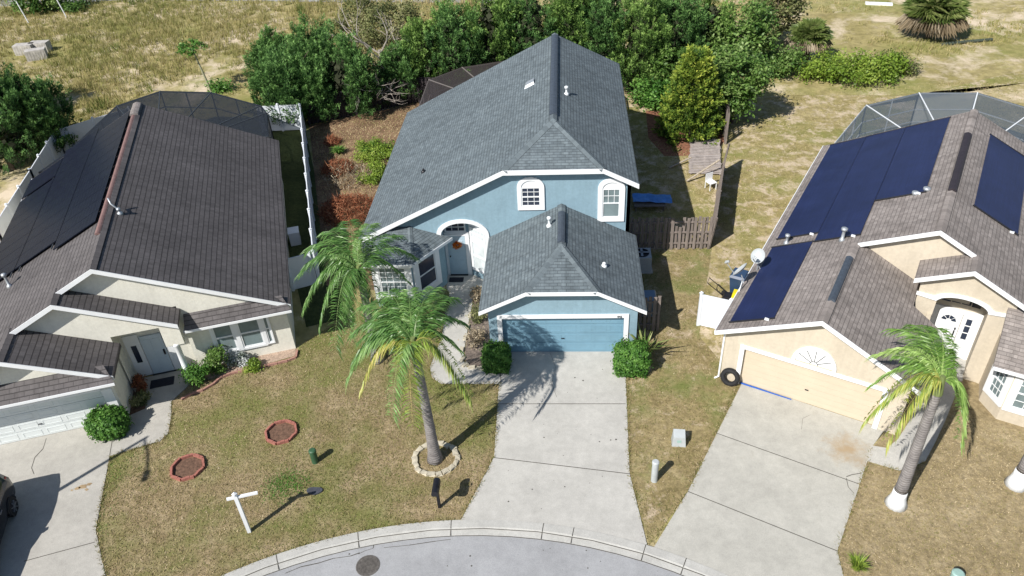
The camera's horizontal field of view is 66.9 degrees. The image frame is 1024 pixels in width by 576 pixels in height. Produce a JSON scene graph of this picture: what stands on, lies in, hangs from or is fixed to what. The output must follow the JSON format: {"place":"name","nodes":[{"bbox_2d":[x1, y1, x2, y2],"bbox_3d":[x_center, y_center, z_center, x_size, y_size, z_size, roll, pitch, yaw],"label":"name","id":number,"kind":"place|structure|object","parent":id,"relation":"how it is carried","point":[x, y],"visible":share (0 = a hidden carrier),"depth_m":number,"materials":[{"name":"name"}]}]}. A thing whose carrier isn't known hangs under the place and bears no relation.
{"place":"outdoors","nodes":[
{"label":"outdoors","id":0,"kind":"place"},
{"bbox_2d":[0,427,112,575],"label":"driveway","id":1,"kind":"structure","parent":0,"point":[57,479],"depth_m":26.16,"materials":[{"name":"concrete"}]},
{"bbox_2d":[0,474,18,543],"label":"parked car","id":2,"kind":"object","parent":1,"relation":"on","point":[9,507],"visible":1,"depth_m":25.51,"materials":[{"name":"black paint"}]},
{"bbox_2d":[110,370,189,455],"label":"walkway","id":3,"kind":"structure","parent":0,"point":[150,421],"depth_m":29.26,"materials":[{"name":"concrete"}]},
{"bbox_2d":[96,297,498,575],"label":"lawn","id":4,"kind":"structure","parent":0,"point":[255,532],"depth_m":27.02,"materials":[{"name":"green plant"}]},
{"bbox_2d":[174,457,201,477],"bbox_3d":[-11.365,6.309,27.179,0.930,0.001,0.930,14,40,22],"label":"mulch bed","id":5,"kind":"object","parent":4,"relation":"on","point":[187,467],"visible":1,"depth_m":27.20,"materials":[{"name":"brown wood"}]},
{"bbox_2d":[177,360,210,388],"bbox_3d":[-12.515,3.329,30.524,1.310,0.924,1.195,21,43,30],"label":"flower bush","id":6,"kind":"object","parent":4,"relation":"on","point":[198,372],"visible":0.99,"depth_m":30.35,"materials":[{"name":"green plant"}]},
{"bbox_2d":[190,348,295,383],"bbox_3d":[-11.061,3.103,31.527,4.534,0.001,0.878,-15,38,-15],"label":"gravel bed","id":7,"kind":"object","parent":4,"relation":"on","point":[272,357],"visible":0.54,"depth_m":31.68,"materials":[{"name":"beige gravel"}]},
{"bbox_2d":[199,344,228,376],"bbox_3d":[-11.831,2.846,30.850,1.292,1.267,1.238,-28,43,-30],"label":"flower bush","id":8,"kind":"object","parent":7,"relation":"on","point":[215,355],"visible":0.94,"depth_m":30.72,"materials":[{"name":"green plant"}]},
{"bbox_2d":[262,464,315,506],"bbox_3d":[-7.622,6.665,26.328,1.922,0.115,1.800,0,36,4],"label":"green grass patch","id":9,"kind":"object","parent":4,"relation":"on","point":[280,484],"visible":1,"depth_m":26.34,"materials":[{"name":"green plant"}]},
{"bbox_2d":[293,218,421,364],"bbox_3d":[-6.554,0.152,30.701,4.633,5.341,4.849,16,41,25],"label":"queen palm","id":10,"kind":"object","parent":4,"relation":"on","point":[348,268],"visible":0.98,"depth_m":29.04,"materials":[{"name":"green plant"}]},
{"bbox_2d":[344,286,474,465],"bbox_3d":[-3.391,3.059,25.957,4.374,5.983,4.244,0,36,4],"label":"queen palm","id":11,"kind":"object","parent":4,"relation":"on","point":[398,331],"visible":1,"depth_m":24.29,"materials":[{"name":"green plant"}]},
{"bbox_2d":[426,311,647,543],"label":"edge grass","id":12,"kind":"structure","parent":4,"relation":"on","point":[496,404],"depth_m":27.74,"materials":[{"name":"green plant"}]},
{"bbox_2d":[430,274,499,383],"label":"walkway","id":13,"kind":"structure","parent":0,"point":[461,291],"depth_m":32.23,"materials":[{"name":"concrete"}]},
{"bbox_2d":[265,536,681,575],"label":"road","id":14,"kind":"structure","parent":0,"point":[474,556],"depth_m":23.67,"materials":[{"name":"grey asphalt"}]},
{"bbox_2d":[356,555,379,575],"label":"manhole cover","id":15,"kind":"object","parent":14,"relation":"on","point":[367,565],"visible":1,"depth_m":23.69,"materials":[{"name":"metal"}]},
{"bbox_2d":[223,520,727,575],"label":"kerb","id":16,"kind":"structure","parent":14,"relation":"on","point":[669,561],"depth_m":24.22,"materials":[{"name":"concrete"}]},
{"bbox_2d":[0,0,1023,546],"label":"ground","id":17,"kind":"structure","parent":0,"point":[978,64],"depth_m":57.68,"materials":[{"name":"beige sand"}]},
{"bbox_2d":[0,63,58,174],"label":"evergreen tree","id":18,"kind":"object","parent":17,"relation":"on","point":[11,144],"visible":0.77,"depth_m":45.07,"materials":[{"name":"green plant"}]},
{"bbox_2d":[0,65,81,162],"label":"evergreen tree","id":19,"kind":"object","parent":17,"relation":"on","point":[40,101],"visible":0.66,"depth_m":46.29,"materials":[{"name":"green plant"}]},
{"bbox_2d":[6,0,91,14],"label":"shrub","id":20,"kind":"object","parent":17,"relation":"on","point":[36,5],"visible":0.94,"depth_m":73.47,"materials":[{"name":"green plant"}]},
{"bbox_2d":[0,114,106,241],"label":"vinyl fence","id":21,"kind":"object","parent":17,"relation":"on","point":[47,155],"visible":0.38,"depth_m":44.91,"materials":[{"name":"white plastic"}]},
{"bbox_2d":[81,404,134,442],"bbox_3d":[-14.910,4.884,28.437,1.784,1.263,1.498,0,36,4],"label":"clipped shrub","id":22,"kind":"object","parent":17,"relation":"on","point":[103,423],"visible":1,"depth_m":28.10,"materials":[{"name":"green plant"}]},
{"bbox_2d":[0,102,295,444],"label":"cream house","id":23,"kind":"structure","parent":17,"relation":"on","point":[174,257],"depth_m":30.24,"materials":[{"name":"brown"}]},
{"bbox_2d":[0,391,106,444],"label":"garage door","id":24,"kind":"structure","parent":23,"relation":"in","point":[41,419],"depth_m":28.37,"materials":[{"name":"white paint"}]},
{"bbox_2d":[0,111,129,279],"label":"solar array","id":25,"kind":"object","parent":23,"relation":"on","point":[62,206],"visible":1,"depth_m":34.74,"materials":[{"name":"black glass"}]},
{"bbox_2d":[138,333,174,373],"bbox_3d":[-14.091,2.619,30.746,0.800,1.930,0.090,-11,37,-11],"label":"door","id":26,"kind":"structure","parent":23,"relation":"in","point":[153,345],"depth_m":30.71,"materials":[{"name":"paint"}]},
{"bbox_2d":[208,324,241,353],"bbox_3d":[-11.457,1.955,30.897,0.950,1.630,0.070,-11,37,-11],"label":"window","id":27,"kind":"structure","parent":23,"relation":"in","point":[226,335],"depth_m":30.92,"materials":[{"name":"white glass"}]},
{"bbox_2d":[233,319,267,349],"bbox_3d":[-10.494,1.761,31.084,1.050,1.630,0.070,-11,37,-11],"label":"window","id":28,"kind":"structure","parent":23,"relation":"in","point":[250,334],"depth_m":31.16,"materials":[{"name":"white glass"}]},
{"bbox_2d":[38,91,273,173],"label":"screen enclosure","id":29,"kind":"object","parent":17,"relation":"on","point":[231,112],"visible":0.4,"depth_m":45.95,"materials":[{"name":"brown metal"}]},
{"bbox_2d":[0,0,479,127],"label":"field grass","id":30,"kind":"structure","parent":17,"relation":"on","point":[176,37],"depth_m":66.65,"materials":[{"name":"plant"}]},
{"bbox_2d":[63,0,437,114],"bbox_3d":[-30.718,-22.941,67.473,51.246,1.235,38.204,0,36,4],"label":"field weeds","id":31,"kind":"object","parent":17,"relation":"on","point":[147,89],"visible":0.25,"depth_m":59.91,"materials":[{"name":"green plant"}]},
{"bbox_2d":[242,24,291,88],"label":"cedar tree","id":32,"kind":"object","parent":17,"relation":"on","point":[257,51],"visible":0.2,"depth_m":52.44,"materials":[{"name":"green plant"}]},
{"bbox_2d":[247,34,325,125],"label":"cedar tree","id":33,"kind":"object","parent":17,"relation":"on","point":[274,65],"visible":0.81,"depth_m":48.53,"materials":[{"name":"green plant"}]},
{"bbox_2d":[258,51,340,124],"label":"cedar tree","id":34,"kind":"object","parent":17,"relation":"on","point":[319,91],"visible":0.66,"depth_m":48.92,"materials":[{"name":"green plant"}]},
{"bbox_2d":[272,130,343,326],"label":"side yard","id":35,"kind":"structure","parent":17,"relation":"on","point":[293,172],"depth_m":41.46,"materials":[{"name":"green plant"}]},
{"bbox_2d":[262,103,300,130],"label":"vinyl fence","id":36,"kind":"object","parent":35,"relation":"on","point":[283,126],"visible":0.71,"depth_m":49.23,"materials":[{"name":"white plastic"}]},
{"bbox_2d":[288,251,317,290],"bbox_3d":[-9.572,-0.783,35.124,1.214,1.890,0.163,-16,38,-16],"label":"vinyl fence","id":37,"kind":"object","parent":35,"relation":"on","point":[296,264],"visible":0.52,"depth_m":35.16,"materials":[{"name":"white plastic"}]},
{"bbox_2d":[298,103,321,283],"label":"vinyl fence","id":38,"kind":"object","parent":35,"relation":"on","point":[312,231],"visible":0.94,"depth_m":40.91,"materials":[{"name":"white plastic"}]},
{"bbox_2d":[280,9,338,87],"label":"cedar tree","id":39,"kind":"object","parent":17,"relation":"on","point":[314,41],"visible":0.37,"depth_m":49.73,"materials":[{"name":"green plant"}]},
{"bbox_2d":[309,0,384,45],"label":"scrub tree","id":40,"kind":"object","parent":17,"relation":"on","point":[354,14],"visible":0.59,"depth_m":59.94,"materials":[{"name":"green plant"}]},
{"bbox_2d":[310,29,390,118],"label":"cedar tree","id":41,"kind":"object","parent":17,"relation":"on","point":[347,63],"visible":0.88,"depth_m":49.18,"materials":[{"name":"green plant"}]},
{"bbox_2d":[309,103,419,289],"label":"back yard","id":42,"kind":"structure","parent":17,"relation":"on","point":[336,124],"depth_m":47.18,"materials":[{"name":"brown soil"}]},
{"bbox_2d":[315,190,374,226],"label":"dead shrub","id":43,"kind":"object","parent":42,"relation":"on","point":[340,200],"visible":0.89,"depth_m":40.51,"materials":[{"name":"red plant"}]},
{"bbox_2d":[355,154,386,186],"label":"weed clump","id":44,"kind":"object","parent":42,"relation":"on","point":[376,174],"visible":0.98,"depth_m":43.62,"materials":[{"name":"green plant"}]},
{"bbox_2d":[349,135,394,162],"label":"weed clump","id":45,"kind":"object","parent":42,"relation":"on","point":[366,153],"visible":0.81,"depth_m":45.71,"materials":[{"name":"green plant"}]},
{"bbox_2d":[303,77,432,124],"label":"wooden fence","id":46,"kind":"object","parent":17,"relation":"on","point":[420,82],"visible":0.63,"depth_m":51.21,"materials":[{"name":"brown wood"}]},
{"bbox_2d":[352,0,427,50],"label":"scrub tree","id":47,"kind":"object","parent":17,"relation":"on","point":[400,17],"visible":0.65,"depth_m":55.81,"materials":[{"name":"green plant"}]},
{"bbox_2d":[372,38,429,103],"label":"cedar tree","id":48,"kind":"object","parent":17,"relation":"on","point":[396,70],"visible":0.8,"depth_m":50.89,"materials":[{"name":"green plant"}]},
{"bbox_2d":[394,16,449,93],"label":"cedar tree","id":49,"kind":"object","parent":17,"relation":"on","point":[415,35],"visible":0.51,"depth_m":51.10,"materials":[{"name":"green plant"}]},
{"bbox_2d":[423,0,489,76],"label":"cedar tree","id":50,"kind":"object","parent":17,"relation":"on","point":[454,46],"visible":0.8,"depth_m":50.34,"materials":[{"name":"green plant"}]},
{"bbox_2d":[419,61,502,105],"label":"screen enclosure","id":51,"kind":"object","parent":17,"relation":"on","point":[439,85],"visible":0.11,"depth_m":48.50,"materials":[{"name":"brown metal"}]},
{"bbox_2d":[465,287,489,365],"bbox_3d":[-1.259,1.469,32.961,1.100,0.001,5.550,0,36,4],"label":"mulch bed","id":52,"kind":"object","parent":17,"relation":"on","point":[472,355],"visible":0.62,"depth_m":31.90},
{"bbox_2d":[459,0,525,63],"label":"cedar tree","id":53,"kind":"object","parent":17,"relation":"on","point":[487,17],"visible":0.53,"depth_m":50.59,"materials":[{"name":"green plant"}]},
{"bbox_2d":[479,339,513,374],"bbox_3d":[-0.607,2.663,30.226,1.370,1.344,1.169,0,36,4],"label":"clipped shrub","id":54,"kind":"object","parent":17,"relation":"on","point":[495,358],"visible":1,"depth_m":29.93,"materials":[{"name":"green plant"}]},
{"bbox_2d":[358,33,646,351],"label":"blue house","id":55,"kind":"structure","parent":17,"relation":"on","point":[516,175],"depth_m":32.87,"materials":[{"name":"paint"}]},
{"bbox_2d":[372,268,413,300],"bbox_3d":[-5.091,-0.252,33.326,1.670,2.000,0.070,0,36,4],"label":"window","id":56,"kind":"structure","parent":55,"relation":"in","point":[387,280],"depth_m":33.28,"materials":[{"name":"white paint"}]},
{"bbox_2d":[412,250,442,296],"bbox_3d":[-3.692,-0.709,33.834,0.070,2.060,1.620,22,43,31],"label":"window","id":57,"kind":"structure","parent":55,"relation":"in","point":[427,273],"depth_m":33.91,"materials":[{"name":"glass"}]},
{"bbox_2d":[448,236,467,273],"bbox_3d":[-2.478,-1.470,35.227,0.800,2.080,0.123,0,36,4],"label":"door","id":58,"kind":"structure","parent":55,"relation":"in","point":[457,258],"depth_m":35.30,"materials":[{"name":"blue paint"}]},
{"bbox_2d":[470,239,485,273],"bbox_3d":[-1.467,-1.373,34.845,0.942,1.620,0.070,25,45,33],"label":"window","id":59,"kind":"structure","parent":55,"relation":"in","point":[478,250],"depth_m":34.84,"materials":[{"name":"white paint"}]},
{"bbox_2d":[517,176,544,209],"bbox_3d":[0.782,-3.945,32.363,1.140,1.565,0.070,0,36,4],"label":"window","id":60,"kind":"structure","parent":55,"relation":"in","point":[530,190],"depth_m":32.39,"materials":[{"name":"white paint"}]},
{"bbox_2d":[502,318,623,350],"bbox_3d":[2.008,1.774,30.668,4.730,1.885,0.120,0,36,4],"label":"garage door","id":61,"kind":"structure","parent":55,"relation":"in","point":[574,334],"depth_m":30.68,"materials":[{"name":"blue paint"}]},
{"bbox_2d":[597,178,624,221],"bbox_3d":[4.142,-3.666,32.355,1.120,2.046,0.070,0,36,4],"label":"window","id":62,"kind":"structure","parent":55,"relation":"in","point":[611,191],"depth_m":32.37,"materials":[{"name":"white paint"}]},
{"bbox_2d":[495,0,564,59],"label":"cedar tree","id":63,"kind":"object","parent":17,"relation":"on","point":[528,25],"visible":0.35,"depth_m":50.35,"materials":[{"name":"green plant"}]},
{"bbox_2d":[539,0,596,46],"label":"cedar tree","id":64,"kind":"object","parent":17,"relation":"on","point":[567,11],"visible":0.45,"depth_m":50.03,"materials":[{"name":"green plant"}]},
{"bbox_2d":[571,0,634,87],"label":"cedar tree","id":65,"kind":"object","parent":17,"relation":"on","point":[602,12],"visible":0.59,"depth_m":49.57,"materials":[{"name":"green plant"}]},
{"bbox_2d":[606,0,673,93],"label":"cedar tree","id":66,"kind":"object","parent":17,"relation":"on","point":[641,26],"visible":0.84,"depth_m":49.18,"materials":[{"name":"green plant"}]},
{"bbox_2d":[624,92,721,248],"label":"back yard","id":67,"kind":"structure","parent":17,"relation":"on","point":[637,118],"depth_m":41.81,"materials":[{"name":"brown plant"}]},
{"bbox_2d":[625,73,671,111],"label":"shrub","id":68,"kind":"object","parent":67,"relation":"on","point":[651,97],"visible":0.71,"depth_m":49.04,"materials":[{"name":"green plant"}]},
{"bbox_2d":[629,216,713,249],"bbox_3d":[7.315,-2.549,36.262,3.971,1.780,0.110,0,36,4],"label":"wooden fence","id":69,"kind":"object","parent":67,"relation":"on","point":[660,221],"visible":0.84,"depth_m":36.20,"materials":[{"name":"brown wood"}]},
{"bbox_2d":[635,39,716,94],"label":"leafy tree","id":70,"kind":"object","parent":67,"relation":"on","point":[663,65],"visible":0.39,"depth_m":49.52,"materials":[{"name":"green plant"}]},
{"bbox_2d":[646,111,723,155],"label":"needle litter","id":71,"kind":"object","parent":67,"relation":"on","point":[660,140],"visible":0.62,"depth_m":45.88,"materials":[{"name":"brown plant"}]},
{"bbox_2d":[651,43,729,151],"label":"golden conifer","id":72,"kind":"object","parent":67,"relation":"on","point":[693,100],"visible":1,"depth_m":44.36,"materials":[{"name":"green plant"}]},
{"bbox_2d":[688,155,721,174],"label":"fallen fence panel","id":73,"kind":"object","parent":67,"relation":"on","point":[694,159],"visible":0.94,"depth_m":43.00,"materials":[{"name":"grey wood"}]},
{"bbox_2d":[651,0,713,70],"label":"cedar tree","id":74,"kind":"object","parent":17,"relation":"on","point":[684,29],"visible":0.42,"depth_m":49.94,"materials":[{"name":"green plant"}]},
{"bbox_2d":[688,0,737,57],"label":"cedar tree","id":75,"kind":"object","parent":17,"relation":"on","point":[712,8],"visible":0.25,"depth_m":51.01,"materials":[{"name":"green plant"}]},
{"bbox_2d":[701,0,788,74],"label":"leafy tree","id":76,"kind":"object","parent":17,"relation":"on","point":[756,29],"visible":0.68,"depth_m":50.62,"materials":[{"name":"green plant"}]},
{"bbox_2d":[742,0,811,42],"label":"leafy tree","id":77,"kind":"object","parent":17,"relation":"on","point":[794,6],"visible":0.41,"depth_m":55.28,"materials":[{"name":"green plant"}]},
{"bbox_2d":[754,39,813,78],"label":"shrub","id":78,"kind":"object","parent":17,"relation":"on","point":[788,61],"visible":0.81,"depth_m":51.99,"materials":[{"name":"green plant"}]},
{"bbox_2d":[783,17,834,62],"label":"palmetto","id":79,"kind":"object","parent":17,"relation":"on","point":[811,34],"visible":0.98,"depth_m":53.09,"materials":[{"name":"green plant"}]},
{"bbox_2d":[793,42,919,89],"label":"vine thicket","id":80,"kind":"object","parent":17,"relation":"on","point":[835,67],"visible":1,"depth_m":51.22,"materials":[{"name":"green plant"}]},
{"bbox_2d":[699,70,1023,359],"bbox_3d":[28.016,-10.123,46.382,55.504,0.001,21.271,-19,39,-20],"label":"side yard","id":81,"kind":"structure","parent":17,"relation":"on","point":[822,134],"depth_m":43.47,"materials":[{"name":"beige plant"}]},
{"bbox_2d":[696,291,732,328],"bbox_3d":[8.204,0.970,31.429,1.355,1.760,0.167,14,40,22],"label":"vinyl fence","id":82,"kind":"object","parent":81,"relation":"on","point":[711,311],"visible":0.81,"depth_m":31.42,"materials":[{"name":"white plastic"}]},
{"bbox_2d":[712,33,779,123],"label":"leafy tree","id":83,"kind":"object","parent":81,"relation":"on","point":[732,66],"visible":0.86,"depth_m":45.09,"materials":[{"name":"green plant"}]},
{"bbox_2d":[714,109,1023,434],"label":"tan house","id":84,"kind":"structure","parent":17,"relation":"on","point":[946,252],"depth_m":27.70,"materials":[{"name":"beige paint"}]},
{"bbox_2d":[728,240,813,322],"bbox_3d":[9.843,-0.296,29.259,1.564,0.801,5.578,17,41,26],"label":"pool heating mat","id":85,"kind":"object","parent":84,"relation":"on","point":[764,296],"visible":1,"depth_m":29.09,"materials":[{"name":"black paint"}]},
{"bbox_2d":[740,349,882,423],"bbox_3d":[10.607,3.459,27.769,4.730,1.780,0.120,17,41,26],"label":"garage door","id":86,"kind":"structure","parent":84,"relation":"in","point":[831,393],"depth_m":27.78,"materials":[{"name":"beige paint"}]},
{"bbox_2d":[776,136,865,239],"bbox_3d":[14.063,-4.666,34.841,1.605,0.821,9.778,17,41,26],"label":"pool heating mat","id":87,"kind":"object","parent":84,"relation":"on","point":[809,213],"visible":1,"depth_m":34.40,"materials":[{"name":"black paint"}]},
{"bbox_2d":[813,127,904,241],"bbox_3d":[15.176,-4.674,33.446,1.644,0.841,10.528,17,41,26],"label":"pool heating mat","id":88,"kind":"object","parent":84,"relation":"on","point":[851,207],"visible":1,"depth_m":32.92,"materials":[{"name":"black paint"}]},
{"bbox_2d":[874,116,950,200],"bbox_3d":[17.251,-5.632,33.204,1.745,0.891,7.728,17,41,26],"label":"pool heating mat","id":89,"kind":"object","parent":84,"relation":"on","point":[910,168],"visible":1,"depth_m":32.94,"materials":[{"name":"black paint"}]},
{"bbox_2d":[934,309,962,353],"bbox_3d":[16.465,1.688,29.528,0.790,1.970,0.110,17,41,26],"label":"door","id":90,"kind":"structure","parent":84,"relation":"in","point":[945,319],"depth_m":29.25,"materials":[{"name":"white paint"}]},
{"bbox_2d":[973,133,1023,235],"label":"pool heating mat","id":91,"kind":"object","parent":84,"relation":"on","point":[999,195],"visible":1,"depth_m":30.90,"materials":[{"name":"black paint"}]},
{"bbox_2d":[982,366,1014,406],"bbox_3d":[16.840,3.200,26.785,0.070,1.690,0.905,-7,37,-5],"label":"window","id":92,"kind":"structure","parent":84,"relation":"in","point":[997,385],"depth_m":26.90,"materials":[{"name":"white paint"}]},
{"bbox_2d":[1001,377,1023,415],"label":"window","id":93,"kind":"structure","parent":84,"relation":"in","point":[1014,401],"depth_m":26.43,"materials":[{"name":"white paint"}]},
{"bbox_2d":[835,92,1023,142],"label":"screen enclosure","id":94,"kind":"object","parent":17,"relation":"on","point":[898,112],"visible":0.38,"depth_m":41.32,"materials":[{"name":"grey"}]},
{"bbox_2d":[894,0,974,39],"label":"palmetto","id":95,"kind":"object","parent":17,"relation":"on","point":[942,18],"visible":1,"depth_m":55.68,"materials":[{"name":"green plant"}]},
{"bbox_2d":[461,352,646,544],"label":"driveway","id":96,"kind":"structure","parent":0,"point":[561,452],"depth_m":27.02,"materials":[{"name":"concrete"}]},
{"bbox_2d":[626,248,740,544],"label":"lawn","id":97,"kind":"structure","parent":0,"point":[642,476],"depth_m":28.92,"materials":[{"name":"green plant"}]},
{"bbox_2d":[609,335,653,378],"bbox_3d":[4.577,2.654,29.684,1.705,1.515,1.303,0,36,4],"label":"clipped shrub","id":98,"kind":"object","parent":97,"relation":"on","point":[631,359],"visible":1,"depth_m":29.37,"materials":[{"name":"green plant"}]},
{"bbox_2d":[637,296,661,330],"bbox_3d":[5.504,1.058,31.510,1.035,1.778,0.110,0,36,4],"label":"wooden fence","id":99,"kind":"object","parent":97,"relation":"on","point":[654,312],"visible":0.62,"depth_m":31.53,"materials":[{"name":"grey wood"}]},
{"bbox_2d":[654,384,883,575],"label":"driveway","id":100,"kind":"structure","parent":0,"point":[772,491],"depth_m":25.17,"materials":[{"name":"concrete"}]},
{"bbox_2d":[653,384,925,575],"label":"edge grass","id":101,"kind":"structure","parent":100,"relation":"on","point":[700,464],"depth_m":25.58,"materials":[{"name":"plant"}]},
{"bbox_2d":[711,0,1023,62],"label":"field grass","id":102,"kind":"structure","parent":0,"point":[944,46],"depth_m":57.69,"materials":[{"name":"beige plant"}]},
{"bbox_2d":[867,379,958,470],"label":"walkway","id":103,"kind":"structure","parent":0,"point":[897,454],"depth_m":26.68,"materials":[{"name":"concrete"}]},
{"bbox_2d":[837,379,1023,575],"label":"lawn","id":104,"kind":"structure","parent":0,"point":[980,411],"depth_m":24.29,"materials":[{"name":"brown plant"}]},
{"bbox_2d":[858,324,969,512],"bbox_3d":[11.942,3.794,23.948,2.852,5.723,3.653,0,36,4],"label":"queen palm","id":105,"kind":"object","parent":104,"relation":"on","point":[895,499],"visible":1,"depth_m":22.33,"materials":[{"name":"green plant"}]},
{"bbox_2d":[1004,454,1023,492],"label":"queen palm","id":106,"kind":"object","parent":104,"relation":"on","point":[1014,481],"visible":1,"depth_m":24.66,"materials":[{"name":"plant"}]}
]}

